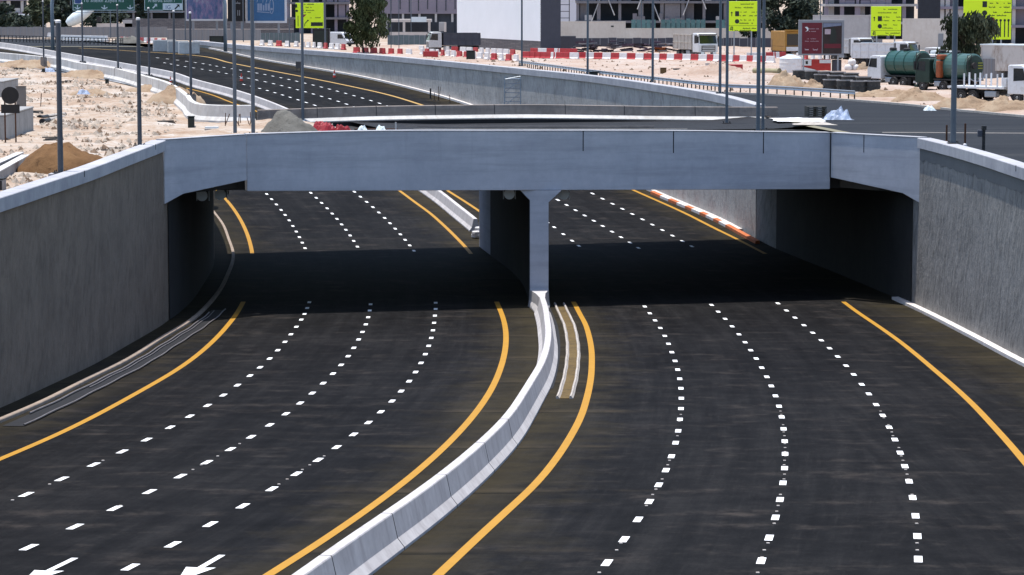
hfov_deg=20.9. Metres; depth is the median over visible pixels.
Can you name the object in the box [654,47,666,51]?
stack
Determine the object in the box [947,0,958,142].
lamp pole
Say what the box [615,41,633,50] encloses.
material stack
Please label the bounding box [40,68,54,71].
plastic bag
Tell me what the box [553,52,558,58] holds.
plastic barrier
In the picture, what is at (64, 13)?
tree
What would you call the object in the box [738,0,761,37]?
tree
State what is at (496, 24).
white hoarding
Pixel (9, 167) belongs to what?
concrete trough
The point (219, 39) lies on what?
container
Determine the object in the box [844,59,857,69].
bag pile
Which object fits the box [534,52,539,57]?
plastic barrier
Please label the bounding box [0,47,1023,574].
road
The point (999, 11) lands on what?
diversion sign
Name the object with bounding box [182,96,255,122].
parapet barrier
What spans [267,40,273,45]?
plastic barrier
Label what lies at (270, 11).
billboard
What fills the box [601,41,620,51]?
material stack
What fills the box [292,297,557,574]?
median barrier
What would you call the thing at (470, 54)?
container
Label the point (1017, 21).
unfinished building
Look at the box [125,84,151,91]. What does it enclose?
earth heap
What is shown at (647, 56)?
plastic barrier
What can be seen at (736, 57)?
plastic barrier
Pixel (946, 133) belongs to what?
steel stake
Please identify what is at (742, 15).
diversion sign
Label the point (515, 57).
plastic barrier
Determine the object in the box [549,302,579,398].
drain channel
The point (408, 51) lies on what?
plastic barrier
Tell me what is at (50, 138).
timber plank
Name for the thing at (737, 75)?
earth heap
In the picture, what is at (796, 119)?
plastic sheet
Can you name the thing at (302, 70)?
lamp pole
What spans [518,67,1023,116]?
kerb
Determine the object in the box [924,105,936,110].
plastic bag
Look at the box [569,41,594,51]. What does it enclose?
material stack
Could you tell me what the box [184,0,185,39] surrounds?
lamp pole
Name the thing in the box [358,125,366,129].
plastic bag
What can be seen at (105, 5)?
road sign
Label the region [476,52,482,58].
plastic barrier
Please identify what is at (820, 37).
billboard
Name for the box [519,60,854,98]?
guard rail
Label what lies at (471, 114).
deck barrier
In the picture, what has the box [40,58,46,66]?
pole pedestal
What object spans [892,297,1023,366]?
kerb
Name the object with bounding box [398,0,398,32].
lamp pole
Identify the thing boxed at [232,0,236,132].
lamp pole
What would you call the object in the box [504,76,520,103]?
access scaffold
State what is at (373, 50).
plastic barrier
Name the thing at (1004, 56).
site cabin
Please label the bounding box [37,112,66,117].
drain pipe
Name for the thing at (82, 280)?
retaining wall
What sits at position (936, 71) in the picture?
tank truck
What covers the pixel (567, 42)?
dark screen
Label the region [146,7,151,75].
lamp pole
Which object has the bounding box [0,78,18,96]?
block wall
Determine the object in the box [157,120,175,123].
timber plank
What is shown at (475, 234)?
sandbag heap
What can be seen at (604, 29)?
compound wall
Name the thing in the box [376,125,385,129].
plastic bag
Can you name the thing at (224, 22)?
sign gantry
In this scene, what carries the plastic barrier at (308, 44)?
on the ground
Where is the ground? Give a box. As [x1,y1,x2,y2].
[9,0,917,132]
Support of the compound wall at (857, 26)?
on the ground
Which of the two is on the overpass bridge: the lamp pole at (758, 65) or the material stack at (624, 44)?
the lamp pole at (758, 65)
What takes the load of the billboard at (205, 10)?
on the ground
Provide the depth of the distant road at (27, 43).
474.35 m
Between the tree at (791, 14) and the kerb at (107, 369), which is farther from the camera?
the tree at (791, 14)
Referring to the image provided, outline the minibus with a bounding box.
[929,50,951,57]
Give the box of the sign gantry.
[50,0,226,50]
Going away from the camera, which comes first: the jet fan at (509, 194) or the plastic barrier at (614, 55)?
the jet fan at (509, 194)
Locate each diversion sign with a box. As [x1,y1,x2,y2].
[296,3,323,28]
[729,1,756,54]
[871,6,900,41]
[963,0,1011,43]
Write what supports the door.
in the compound wall at (923, 33)
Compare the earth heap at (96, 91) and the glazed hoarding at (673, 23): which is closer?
the earth heap at (96, 91)
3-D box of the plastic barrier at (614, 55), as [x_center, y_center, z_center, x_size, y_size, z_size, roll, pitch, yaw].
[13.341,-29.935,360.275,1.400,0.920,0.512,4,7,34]
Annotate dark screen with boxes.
[561,36,575,48]
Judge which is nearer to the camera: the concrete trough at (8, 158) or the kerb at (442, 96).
the concrete trough at (8, 158)
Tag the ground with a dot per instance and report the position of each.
(308, 37)
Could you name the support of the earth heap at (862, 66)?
on the site sand
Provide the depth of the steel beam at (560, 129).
181.19 m
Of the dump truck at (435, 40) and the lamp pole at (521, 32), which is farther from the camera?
the dump truck at (435, 40)
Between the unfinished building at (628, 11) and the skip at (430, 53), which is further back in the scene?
the unfinished building at (628, 11)
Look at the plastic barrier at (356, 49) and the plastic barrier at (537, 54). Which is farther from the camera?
the plastic barrier at (356, 49)
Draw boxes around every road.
[0,38,152,46]
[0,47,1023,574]
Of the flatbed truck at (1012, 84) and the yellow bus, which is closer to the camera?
the flatbed truck at (1012, 84)
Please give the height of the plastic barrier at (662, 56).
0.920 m
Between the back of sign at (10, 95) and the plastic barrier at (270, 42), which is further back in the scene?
the plastic barrier at (270, 42)
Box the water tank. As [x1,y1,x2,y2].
[779,54,801,72]
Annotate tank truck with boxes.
[866,47,930,85]
[914,50,984,89]
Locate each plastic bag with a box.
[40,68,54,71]
[77,89,89,93]
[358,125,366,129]
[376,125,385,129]
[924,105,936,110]
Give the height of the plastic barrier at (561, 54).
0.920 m
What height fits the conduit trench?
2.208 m
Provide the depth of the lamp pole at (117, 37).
276.14 m
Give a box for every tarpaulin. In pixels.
[313,121,334,130]
[334,124,349,130]
[823,106,851,119]
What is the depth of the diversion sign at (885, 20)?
348.64 m
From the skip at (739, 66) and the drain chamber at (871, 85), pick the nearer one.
the drain chamber at (871, 85)
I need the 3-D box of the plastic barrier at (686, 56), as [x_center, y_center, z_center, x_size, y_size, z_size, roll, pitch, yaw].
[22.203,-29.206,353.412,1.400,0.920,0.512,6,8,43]
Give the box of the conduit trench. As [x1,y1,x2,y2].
[3,308,225,425]
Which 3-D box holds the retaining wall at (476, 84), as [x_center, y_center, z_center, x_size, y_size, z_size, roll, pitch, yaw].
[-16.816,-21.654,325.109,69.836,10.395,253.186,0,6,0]
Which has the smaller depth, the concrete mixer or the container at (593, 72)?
the container at (593, 72)
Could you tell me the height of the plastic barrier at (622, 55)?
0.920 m
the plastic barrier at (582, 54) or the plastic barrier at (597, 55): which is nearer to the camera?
the plastic barrier at (597, 55)
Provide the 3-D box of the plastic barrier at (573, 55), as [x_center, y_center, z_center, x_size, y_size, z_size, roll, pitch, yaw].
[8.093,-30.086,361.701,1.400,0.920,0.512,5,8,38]
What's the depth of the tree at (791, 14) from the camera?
467.30 m
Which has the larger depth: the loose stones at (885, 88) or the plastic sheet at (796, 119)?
the loose stones at (885, 88)
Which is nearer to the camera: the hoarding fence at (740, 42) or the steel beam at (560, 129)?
the steel beam at (560, 129)
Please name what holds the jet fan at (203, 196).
hanging from the overpass bridge
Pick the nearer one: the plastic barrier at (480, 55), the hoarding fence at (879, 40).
the plastic barrier at (480, 55)
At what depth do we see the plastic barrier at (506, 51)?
384.12 m
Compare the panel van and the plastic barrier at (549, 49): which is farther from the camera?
the panel van
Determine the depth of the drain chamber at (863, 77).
252.61 m
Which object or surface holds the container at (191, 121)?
on the ground
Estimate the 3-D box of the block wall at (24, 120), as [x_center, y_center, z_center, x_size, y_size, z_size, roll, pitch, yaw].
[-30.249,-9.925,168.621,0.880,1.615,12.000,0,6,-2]
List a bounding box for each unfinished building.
[0,0,28,13]
[46,0,184,21]
[287,0,351,33]
[575,0,767,27]
[821,0,917,38]
[916,0,1023,43]
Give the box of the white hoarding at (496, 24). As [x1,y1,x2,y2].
[457,0,560,51]
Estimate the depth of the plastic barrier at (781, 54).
365.26 m
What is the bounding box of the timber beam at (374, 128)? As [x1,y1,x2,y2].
[354,128,397,129]
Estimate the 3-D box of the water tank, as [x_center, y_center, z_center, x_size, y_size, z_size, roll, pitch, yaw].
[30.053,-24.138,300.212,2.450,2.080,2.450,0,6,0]
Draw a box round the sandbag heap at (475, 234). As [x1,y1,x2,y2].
[471,227,478,237]
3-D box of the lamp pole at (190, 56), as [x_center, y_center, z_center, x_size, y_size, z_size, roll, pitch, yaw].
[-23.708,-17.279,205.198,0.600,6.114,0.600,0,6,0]
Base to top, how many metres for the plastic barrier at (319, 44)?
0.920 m
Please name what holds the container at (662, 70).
on the ground
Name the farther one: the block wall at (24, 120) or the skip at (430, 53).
the skip at (430, 53)
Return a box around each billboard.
[186,0,222,29]
[228,0,244,29]
[245,0,286,32]
[798,20,843,70]
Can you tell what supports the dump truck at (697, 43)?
on the site sand
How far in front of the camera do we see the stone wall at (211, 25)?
575.42 m
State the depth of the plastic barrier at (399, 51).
386.59 m
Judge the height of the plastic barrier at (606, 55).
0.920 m
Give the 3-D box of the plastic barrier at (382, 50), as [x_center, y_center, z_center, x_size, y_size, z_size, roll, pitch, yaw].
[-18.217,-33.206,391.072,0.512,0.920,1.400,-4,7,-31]
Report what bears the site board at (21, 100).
on the ground
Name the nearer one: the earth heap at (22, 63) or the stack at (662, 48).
the earth heap at (22, 63)
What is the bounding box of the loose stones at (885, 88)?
[426,48,996,104]
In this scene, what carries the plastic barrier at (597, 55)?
on the ground
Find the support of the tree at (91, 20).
on the ground
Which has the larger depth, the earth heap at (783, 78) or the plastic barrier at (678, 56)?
the plastic barrier at (678, 56)
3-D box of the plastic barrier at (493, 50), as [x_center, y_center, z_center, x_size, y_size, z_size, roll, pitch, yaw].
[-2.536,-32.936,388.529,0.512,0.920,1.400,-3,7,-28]
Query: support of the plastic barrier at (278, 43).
on the ground
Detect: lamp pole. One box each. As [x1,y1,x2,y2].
[41,0,46,57]
[53,20,66,172]
[80,3,84,61]
[115,4,120,67]
[133,17,144,145]
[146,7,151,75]
[171,10,178,84]
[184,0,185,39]
[186,12,194,94]
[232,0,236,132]
[242,0,243,41]
[249,0,256,132]
[289,0,289,46]
[301,0,303,119]
[324,0,325,42]
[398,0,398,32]
[521,0,522,65]
[585,0,588,73]
[651,0,655,81]
[717,0,722,92]
[722,0,730,122]
[754,0,761,130]
[760,0,767,129]
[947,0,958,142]
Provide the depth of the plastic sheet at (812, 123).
184.08 m
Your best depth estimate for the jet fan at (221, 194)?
153.58 m
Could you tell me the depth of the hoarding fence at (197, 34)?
505.31 m
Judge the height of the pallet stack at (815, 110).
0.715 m
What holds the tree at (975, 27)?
on the ground
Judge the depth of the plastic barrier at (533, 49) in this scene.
390.50 m
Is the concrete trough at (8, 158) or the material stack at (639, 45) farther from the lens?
the material stack at (639, 45)
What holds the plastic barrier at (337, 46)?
on the ground
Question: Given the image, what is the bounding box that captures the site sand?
[357,43,1023,114]
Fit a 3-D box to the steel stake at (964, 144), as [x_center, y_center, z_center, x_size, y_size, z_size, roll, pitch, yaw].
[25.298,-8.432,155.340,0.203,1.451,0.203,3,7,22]
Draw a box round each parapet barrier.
[0,52,189,110]
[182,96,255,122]
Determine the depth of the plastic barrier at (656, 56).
356.34 m
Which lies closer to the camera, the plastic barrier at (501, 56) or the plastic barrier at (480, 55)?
the plastic barrier at (501, 56)
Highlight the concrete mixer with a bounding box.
[50,11,101,26]
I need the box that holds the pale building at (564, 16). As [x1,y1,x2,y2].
[561,0,575,20]
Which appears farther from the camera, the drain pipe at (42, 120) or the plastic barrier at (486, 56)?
the plastic barrier at (486, 56)
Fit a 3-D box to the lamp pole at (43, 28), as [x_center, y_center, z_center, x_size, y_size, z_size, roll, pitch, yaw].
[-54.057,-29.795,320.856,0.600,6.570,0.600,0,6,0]
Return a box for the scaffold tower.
[561,0,569,20]
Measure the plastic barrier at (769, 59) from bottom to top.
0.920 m
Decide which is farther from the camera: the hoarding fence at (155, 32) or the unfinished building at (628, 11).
the unfinished building at (628, 11)
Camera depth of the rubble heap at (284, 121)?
173.69 m
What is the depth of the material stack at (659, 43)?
403.02 m
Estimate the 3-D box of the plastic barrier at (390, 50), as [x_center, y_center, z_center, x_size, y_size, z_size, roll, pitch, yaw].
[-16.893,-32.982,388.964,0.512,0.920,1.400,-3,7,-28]
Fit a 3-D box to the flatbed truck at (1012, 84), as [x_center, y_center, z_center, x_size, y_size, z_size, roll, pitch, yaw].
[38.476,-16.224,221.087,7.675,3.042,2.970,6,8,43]
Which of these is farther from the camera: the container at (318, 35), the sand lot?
the container at (318, 35)
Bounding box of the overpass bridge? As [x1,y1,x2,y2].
[155,126,926,321]
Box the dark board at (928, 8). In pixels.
[918,0,939,17]
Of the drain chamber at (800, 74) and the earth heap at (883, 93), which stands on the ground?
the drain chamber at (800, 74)
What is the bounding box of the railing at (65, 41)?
[0,35,122,44]
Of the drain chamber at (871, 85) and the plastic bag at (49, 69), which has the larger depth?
the plastic bag at (49, 69)
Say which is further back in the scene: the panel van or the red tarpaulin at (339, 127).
the panel van
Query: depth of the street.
188.82 m
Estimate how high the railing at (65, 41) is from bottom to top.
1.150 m
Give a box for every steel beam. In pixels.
[406,126,653,127]
[434,129,686,129]
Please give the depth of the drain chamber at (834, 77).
256.73 m
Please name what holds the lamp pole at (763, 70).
on the overpass bridge
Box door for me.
[938,34,942,46]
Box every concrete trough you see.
[0,152,25,165]
[0,154,29,176]
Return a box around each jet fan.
[196,191,210,200]
[215,190,228,199]
[503,190,515,198]
[557,190,569,198]
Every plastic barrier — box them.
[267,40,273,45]
[276,41,282,45]
[306,42,310,47]
[317,42,322,48]
[328,43,333,48]
[334,43,340,49]
[341,44,346,49]
[353,47,359,52]
[370,48,377,52]
[379,48,385,53]
[388,48,394,53]
[397,48,402,53]
[406,49,411,53]
[456,51,461,56]
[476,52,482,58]
[483,53,489,59]
[490,48,496,54]
[490,53,497,59]
[498,53,504,60]
[503,49,509,53]
[505,54,511,60]
[513,54,518,60]
[523,51,529,57]
[529,52,534,57]
[530,48,537,51]
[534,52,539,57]
[542,52,550,58]
[546,48,553,51]
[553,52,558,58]
[558,52,563,58]
[564,52,569,58]
[569,52,579,58]
[578,52,585,57]
[585,52,593,58]
[593,52,601,58]
[602,53,610,58]
[610,53,618,58]
[619,53,626,58]
[626,53,635,58]
[635,53,643,59]
[643,53,650,59]
[654,53,659,59]
[659,53,666,59]
[666,54,673,59]
[674,54,682,59]
[682,54,690,59]
[691,54,698,59]
[698,54,706,60]
[706,54,712,60]
[713,54,718,61]
[732,55,739,61]
[739,55,746,60]
[746,55,752,61]
[765,56,775,62]
[779,52,785,56]
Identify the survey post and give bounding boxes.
[977,126,986,150]
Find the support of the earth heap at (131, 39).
on the distant road at (27, 43)
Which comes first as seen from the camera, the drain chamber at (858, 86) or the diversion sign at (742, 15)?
the drain chamber at (858, 86)
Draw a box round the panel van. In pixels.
[330,32,354,45]
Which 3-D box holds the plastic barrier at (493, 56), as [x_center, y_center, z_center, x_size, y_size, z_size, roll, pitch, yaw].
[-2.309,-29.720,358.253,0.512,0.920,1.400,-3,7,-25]
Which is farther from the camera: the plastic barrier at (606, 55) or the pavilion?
the pavilion
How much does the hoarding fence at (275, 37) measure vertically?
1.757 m
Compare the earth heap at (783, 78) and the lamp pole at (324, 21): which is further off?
the lamp pole at (324, 21)
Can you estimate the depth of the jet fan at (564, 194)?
158.18 m
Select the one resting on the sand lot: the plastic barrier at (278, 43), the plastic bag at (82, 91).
the plastic bag at (82, 91)
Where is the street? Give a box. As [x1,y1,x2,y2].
[728,94,1023,162]
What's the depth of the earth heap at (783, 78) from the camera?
249.90 m
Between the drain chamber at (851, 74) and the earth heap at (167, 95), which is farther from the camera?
the drain chamber at (851, 74)
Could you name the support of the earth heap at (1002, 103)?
on the site sand
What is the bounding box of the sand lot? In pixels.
[0,67,335,190]
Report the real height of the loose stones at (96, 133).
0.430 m
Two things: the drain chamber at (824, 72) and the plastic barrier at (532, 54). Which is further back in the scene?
the plastic barrier at (532, 54)
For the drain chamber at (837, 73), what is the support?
on the site sand
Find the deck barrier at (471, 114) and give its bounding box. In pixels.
[257,104,777,125]
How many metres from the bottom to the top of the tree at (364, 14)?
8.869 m
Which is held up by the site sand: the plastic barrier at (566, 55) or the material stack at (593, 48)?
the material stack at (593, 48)
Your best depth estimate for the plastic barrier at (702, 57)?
351.65 m
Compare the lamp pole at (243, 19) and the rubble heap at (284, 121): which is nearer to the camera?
the rubble heap at (284, 121)
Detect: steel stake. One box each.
[945,125,947,141]
[963,123,966,145]
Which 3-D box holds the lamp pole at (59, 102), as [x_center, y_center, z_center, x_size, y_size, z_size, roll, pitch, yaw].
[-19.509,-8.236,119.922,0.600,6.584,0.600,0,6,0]
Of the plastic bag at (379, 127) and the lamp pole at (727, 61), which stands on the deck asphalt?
the lamp pole at (727, 61)
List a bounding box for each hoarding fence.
[0,27,166,37]
[167,29,260,39]
[261,33,299,42]
[387,35,427,44]
[576,38,770,46]
[771,39,881,53]
[978,58,1004,78]
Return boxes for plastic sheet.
[771,117,824,121]
[792,121,834,124]
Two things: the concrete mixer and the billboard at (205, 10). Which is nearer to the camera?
the billboard at (205, 10)
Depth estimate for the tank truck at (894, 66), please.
255.82 m
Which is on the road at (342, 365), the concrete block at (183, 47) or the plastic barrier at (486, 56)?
the concrete block at (183, 47)
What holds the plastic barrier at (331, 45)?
on the ground
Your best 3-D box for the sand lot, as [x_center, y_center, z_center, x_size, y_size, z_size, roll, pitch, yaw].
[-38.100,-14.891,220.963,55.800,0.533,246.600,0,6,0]
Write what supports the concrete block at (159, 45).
on the road at (342, 365)
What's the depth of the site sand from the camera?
322.72 m
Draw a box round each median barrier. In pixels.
[0,42,478,230]
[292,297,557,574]
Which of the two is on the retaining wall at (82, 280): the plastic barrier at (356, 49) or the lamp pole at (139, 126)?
the lamp pole at (139, 126)
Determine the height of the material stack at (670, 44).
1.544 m
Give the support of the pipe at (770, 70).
on the site sand
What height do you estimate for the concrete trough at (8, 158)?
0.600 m
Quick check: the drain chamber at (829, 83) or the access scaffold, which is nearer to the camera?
the drain chamber at (829, 83)
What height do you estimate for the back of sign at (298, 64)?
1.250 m
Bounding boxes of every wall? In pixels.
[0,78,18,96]
[0,106,33,139]
[0,140,165,407]
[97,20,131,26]
[125,19,293,32]
[192,40,761,237]
[561,21,625,37]
[625,28,776,37]
[813,15,870,38]
[902,18,946,49]
[917,138,1023,358]
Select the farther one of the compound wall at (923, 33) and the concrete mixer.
the concrete mixer
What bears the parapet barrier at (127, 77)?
on the retaining wall
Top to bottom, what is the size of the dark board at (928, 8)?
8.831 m
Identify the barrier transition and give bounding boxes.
[528,290,549,311]
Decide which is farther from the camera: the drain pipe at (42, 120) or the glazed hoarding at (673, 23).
the glazed hoarding at (673, 23)
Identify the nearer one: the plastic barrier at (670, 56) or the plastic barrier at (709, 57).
the plastic barrier at (709, 57)
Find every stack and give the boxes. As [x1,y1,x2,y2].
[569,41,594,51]
[582,40,605,51]
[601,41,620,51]
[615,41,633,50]
[633,43,651,51]
[648,41,667,51]
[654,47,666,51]
[664,43,676,51]
[804,106,826,116]
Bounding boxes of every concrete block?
[153,40,175,51]
[167,41,187,52]
[178,42,199,53]
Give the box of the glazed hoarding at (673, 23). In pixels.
[631,19,724,27]
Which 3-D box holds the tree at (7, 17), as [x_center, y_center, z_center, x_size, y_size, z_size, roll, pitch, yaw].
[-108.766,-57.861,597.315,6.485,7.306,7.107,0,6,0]
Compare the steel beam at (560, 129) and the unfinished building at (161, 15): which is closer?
the steel beam at (560, 129)
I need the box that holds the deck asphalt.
[354,117,813,129]
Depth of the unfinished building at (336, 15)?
592.48 m
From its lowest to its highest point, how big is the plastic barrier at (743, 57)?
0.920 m
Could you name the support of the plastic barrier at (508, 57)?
on the ground
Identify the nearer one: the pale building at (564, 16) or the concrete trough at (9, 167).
the concrete trough at (9, 167)
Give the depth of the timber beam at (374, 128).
179.06 m
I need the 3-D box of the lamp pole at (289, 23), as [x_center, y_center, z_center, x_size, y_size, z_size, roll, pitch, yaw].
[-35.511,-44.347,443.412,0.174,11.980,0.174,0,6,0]
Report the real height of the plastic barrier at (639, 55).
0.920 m
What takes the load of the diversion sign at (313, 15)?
on the ground
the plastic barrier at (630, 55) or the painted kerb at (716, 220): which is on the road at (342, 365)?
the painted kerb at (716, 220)
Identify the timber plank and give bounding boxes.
[42,136,63,140]
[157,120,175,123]
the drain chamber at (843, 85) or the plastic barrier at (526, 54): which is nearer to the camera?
the drain chamber at (843, 85)
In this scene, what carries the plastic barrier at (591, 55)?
on the ground
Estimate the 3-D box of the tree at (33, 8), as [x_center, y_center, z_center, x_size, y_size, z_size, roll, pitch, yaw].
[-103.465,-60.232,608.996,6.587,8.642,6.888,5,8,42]
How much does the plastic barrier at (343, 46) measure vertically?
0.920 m
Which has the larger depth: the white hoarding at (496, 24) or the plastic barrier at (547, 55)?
the white hoarding at (496, 24)
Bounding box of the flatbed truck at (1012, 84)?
[947,64,1023,100]
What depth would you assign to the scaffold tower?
589.05 m
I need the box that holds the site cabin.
[980,44,1023,77]
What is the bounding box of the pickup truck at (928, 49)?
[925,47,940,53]
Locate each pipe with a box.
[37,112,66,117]
[39,115,64,123]
[752,68,781,72]
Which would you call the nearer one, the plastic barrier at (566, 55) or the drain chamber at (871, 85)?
the drain chamber at (871, 85)
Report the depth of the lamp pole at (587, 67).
263.02 m
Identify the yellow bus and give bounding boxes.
[771,30,797,53]
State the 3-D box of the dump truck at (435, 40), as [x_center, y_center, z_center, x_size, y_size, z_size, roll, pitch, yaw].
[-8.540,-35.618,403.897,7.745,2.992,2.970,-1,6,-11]
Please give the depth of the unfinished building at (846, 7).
518.65 m
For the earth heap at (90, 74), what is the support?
on the sand lot
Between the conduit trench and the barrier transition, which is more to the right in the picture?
the barrier transition
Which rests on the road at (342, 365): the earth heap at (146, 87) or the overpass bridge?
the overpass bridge
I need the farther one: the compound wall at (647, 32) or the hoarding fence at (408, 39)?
the compound wall at (647, 32)
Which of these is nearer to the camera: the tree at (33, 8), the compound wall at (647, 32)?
the compound wall at (647, 32)
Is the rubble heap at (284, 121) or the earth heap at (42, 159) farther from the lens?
the rubble heap at (284, 121)
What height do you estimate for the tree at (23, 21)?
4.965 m
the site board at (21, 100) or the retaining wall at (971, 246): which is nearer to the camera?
the retaining wall at (971, 246)
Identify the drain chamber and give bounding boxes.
[792,70,805,79]
[805,70,817,79]
[814,74,829,84]
[818,71,832,74]
[823,79,839,88]
[827,75,842,79]
[831,71,845,75]
[836,80,850,89]
[841,76,855,79]
[844,72,858,75]
[850,80,865,91]
[855,76,871,79]
[865,80,880,90]
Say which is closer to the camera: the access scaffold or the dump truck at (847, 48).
the access scaffold
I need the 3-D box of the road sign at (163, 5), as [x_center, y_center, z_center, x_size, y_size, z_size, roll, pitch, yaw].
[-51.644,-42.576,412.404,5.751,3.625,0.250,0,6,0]
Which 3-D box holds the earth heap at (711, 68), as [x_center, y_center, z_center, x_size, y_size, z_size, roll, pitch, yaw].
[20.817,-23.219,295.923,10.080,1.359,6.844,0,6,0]
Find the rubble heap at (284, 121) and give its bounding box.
[261,110,317,131]
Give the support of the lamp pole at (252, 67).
on the sand lot
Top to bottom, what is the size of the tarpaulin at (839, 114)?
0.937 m
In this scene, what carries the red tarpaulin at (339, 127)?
on the overpass bridge
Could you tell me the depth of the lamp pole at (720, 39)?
213.77 m
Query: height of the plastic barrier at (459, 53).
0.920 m
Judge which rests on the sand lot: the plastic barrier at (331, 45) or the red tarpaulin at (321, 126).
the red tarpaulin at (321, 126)
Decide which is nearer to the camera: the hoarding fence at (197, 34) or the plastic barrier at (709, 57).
the plastic barrier at (709, 57)
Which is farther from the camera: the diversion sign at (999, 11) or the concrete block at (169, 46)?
the concrete block at (169, 46)
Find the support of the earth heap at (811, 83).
on the site sand
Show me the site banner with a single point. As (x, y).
(818, 64)
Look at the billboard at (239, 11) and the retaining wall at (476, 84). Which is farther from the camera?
the billboard at (239, 11)
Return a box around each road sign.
[72,0,134,12]
[144,0,182,12]
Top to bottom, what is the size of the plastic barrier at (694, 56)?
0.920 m
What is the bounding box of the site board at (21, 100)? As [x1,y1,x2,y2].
[15,86,26,105]
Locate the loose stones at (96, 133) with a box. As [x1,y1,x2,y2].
[0,66,179,188]
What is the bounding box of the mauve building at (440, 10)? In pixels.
[378,0,456,35]
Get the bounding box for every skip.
[423,51,437,56]
[729,64,742,68]
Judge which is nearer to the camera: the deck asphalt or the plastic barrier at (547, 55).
the deck asphalt
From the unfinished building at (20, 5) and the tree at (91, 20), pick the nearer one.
the tree at (91, 20)
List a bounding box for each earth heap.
[0,59,50,68]
[16,142,102,173]
[49,69,103,78]
[68,88,113,95]
[110,36,144,42]
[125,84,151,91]
[146,85,205,103]
[663,63,747,74]
[714,70,771,80]
[767,69,804,86]
[803,79,822,87]
[845,89,904,96]
[856,62,867,69]
[891,87,944,101]
[930,95,990,108]
[976,95,1023,111]
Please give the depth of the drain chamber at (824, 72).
268.99 m
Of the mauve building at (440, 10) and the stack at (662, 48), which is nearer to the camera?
the stack at (662, 48)
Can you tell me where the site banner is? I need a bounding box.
[802,59,830,70]
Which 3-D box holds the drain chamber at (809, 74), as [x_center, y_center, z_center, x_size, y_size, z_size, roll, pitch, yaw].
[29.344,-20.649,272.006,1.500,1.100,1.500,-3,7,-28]
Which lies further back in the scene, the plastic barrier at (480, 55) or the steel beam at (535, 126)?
the plastic barrier at (480, 55)
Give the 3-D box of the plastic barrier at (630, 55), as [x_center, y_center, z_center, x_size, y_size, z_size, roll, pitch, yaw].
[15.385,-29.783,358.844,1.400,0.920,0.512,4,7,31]
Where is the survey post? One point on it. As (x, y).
(981, 133)
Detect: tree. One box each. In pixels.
[0,2,18,26]
[11,15,34,26]
[22,0,54,26]
[54,0,75,26]
[80,11,129,26]
[135,0,149,18]
[343,0,390,52]
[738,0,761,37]
[761,0,822,31]
[935,10,1000,56]
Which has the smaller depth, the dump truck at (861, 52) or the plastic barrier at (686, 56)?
the dump truck at (861, 52)
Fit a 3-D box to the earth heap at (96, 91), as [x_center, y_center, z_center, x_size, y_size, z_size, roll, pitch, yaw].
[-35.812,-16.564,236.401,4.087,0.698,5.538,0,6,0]
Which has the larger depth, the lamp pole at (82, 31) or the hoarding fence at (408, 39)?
the hoarding fence at (408, 39)
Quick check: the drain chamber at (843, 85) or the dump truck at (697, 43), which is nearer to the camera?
the drain chamber at (843, 85)
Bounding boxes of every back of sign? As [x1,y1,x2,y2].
[1,87,19,142]
[296,62,300,67]
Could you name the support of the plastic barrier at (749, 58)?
on the ground
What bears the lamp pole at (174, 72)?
on the pole pedestal
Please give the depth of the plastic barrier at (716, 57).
349.97 m
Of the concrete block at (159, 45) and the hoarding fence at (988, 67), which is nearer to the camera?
the hoarding fence at (988, 67)
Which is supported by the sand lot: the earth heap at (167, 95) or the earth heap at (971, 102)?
the earth heap at (167, 95)
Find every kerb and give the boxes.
[0,211,234,422]
[209,48,742,230]
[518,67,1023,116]
[650,191,759,243]
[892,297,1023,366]
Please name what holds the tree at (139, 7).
on the ground
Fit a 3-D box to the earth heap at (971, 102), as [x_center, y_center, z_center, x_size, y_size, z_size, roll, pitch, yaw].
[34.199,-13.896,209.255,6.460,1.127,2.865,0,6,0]
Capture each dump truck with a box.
[426,32,480,50]
[673,33,718,54]
[823,38,875,58]
[851,41,919,64]
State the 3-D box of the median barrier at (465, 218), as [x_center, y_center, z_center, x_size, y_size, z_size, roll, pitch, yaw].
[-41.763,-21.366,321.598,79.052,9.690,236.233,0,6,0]
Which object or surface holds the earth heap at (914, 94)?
on the site sand
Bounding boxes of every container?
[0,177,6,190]
[187,116,194,127]
[209,36,223,42]
[313,29,329,46]
[466,50,474,58]
[589,71,597,74]
[660,68,665,73]
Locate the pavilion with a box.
[389,17,453,34]
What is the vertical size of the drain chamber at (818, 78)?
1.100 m

